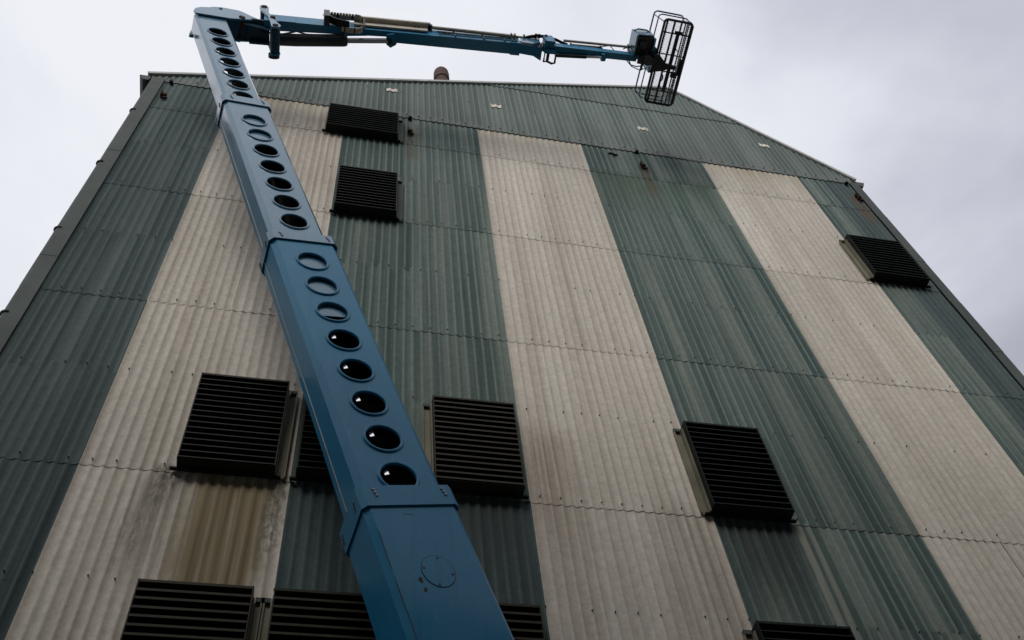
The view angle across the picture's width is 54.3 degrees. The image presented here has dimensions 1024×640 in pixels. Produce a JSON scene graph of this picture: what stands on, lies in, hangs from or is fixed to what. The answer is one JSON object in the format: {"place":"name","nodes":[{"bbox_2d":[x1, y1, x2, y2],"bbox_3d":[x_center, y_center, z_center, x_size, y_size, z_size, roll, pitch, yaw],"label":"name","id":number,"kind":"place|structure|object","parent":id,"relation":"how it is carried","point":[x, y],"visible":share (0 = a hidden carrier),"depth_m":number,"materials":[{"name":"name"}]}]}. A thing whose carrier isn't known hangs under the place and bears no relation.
{"place":"outdoors","nodes":[
{"label":"outdoors","id":0,"kind":"place"},
{"bbox_2d":[0,66,1023,639],"bbox_3d":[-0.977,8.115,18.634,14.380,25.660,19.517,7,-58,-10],"label":"industrial building","id":1,"kind":"structure","parent":0,"point":[684,366],"depth_m":12.37,"materials":[{"name":"metal"}]},
{"bbox_2d":[0,0,1023,374],"label":"sky","id":2,"kind":"structure","parent":0,"point":[919,102],"materials":[{"name":"white"}]},
{"label":"ground","id":3,"kind":"structure","parent":0,"visible":0},
{"bbox_2d":[189,5,693,639],"bbox_3d":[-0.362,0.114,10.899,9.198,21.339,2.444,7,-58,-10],"label":"boom lift","id":4,"kind":"object","parent":3,"relation":"on","point":[413,557],"visible":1,"depth_m":10.21,"materials":[{"name":"blue paint"}]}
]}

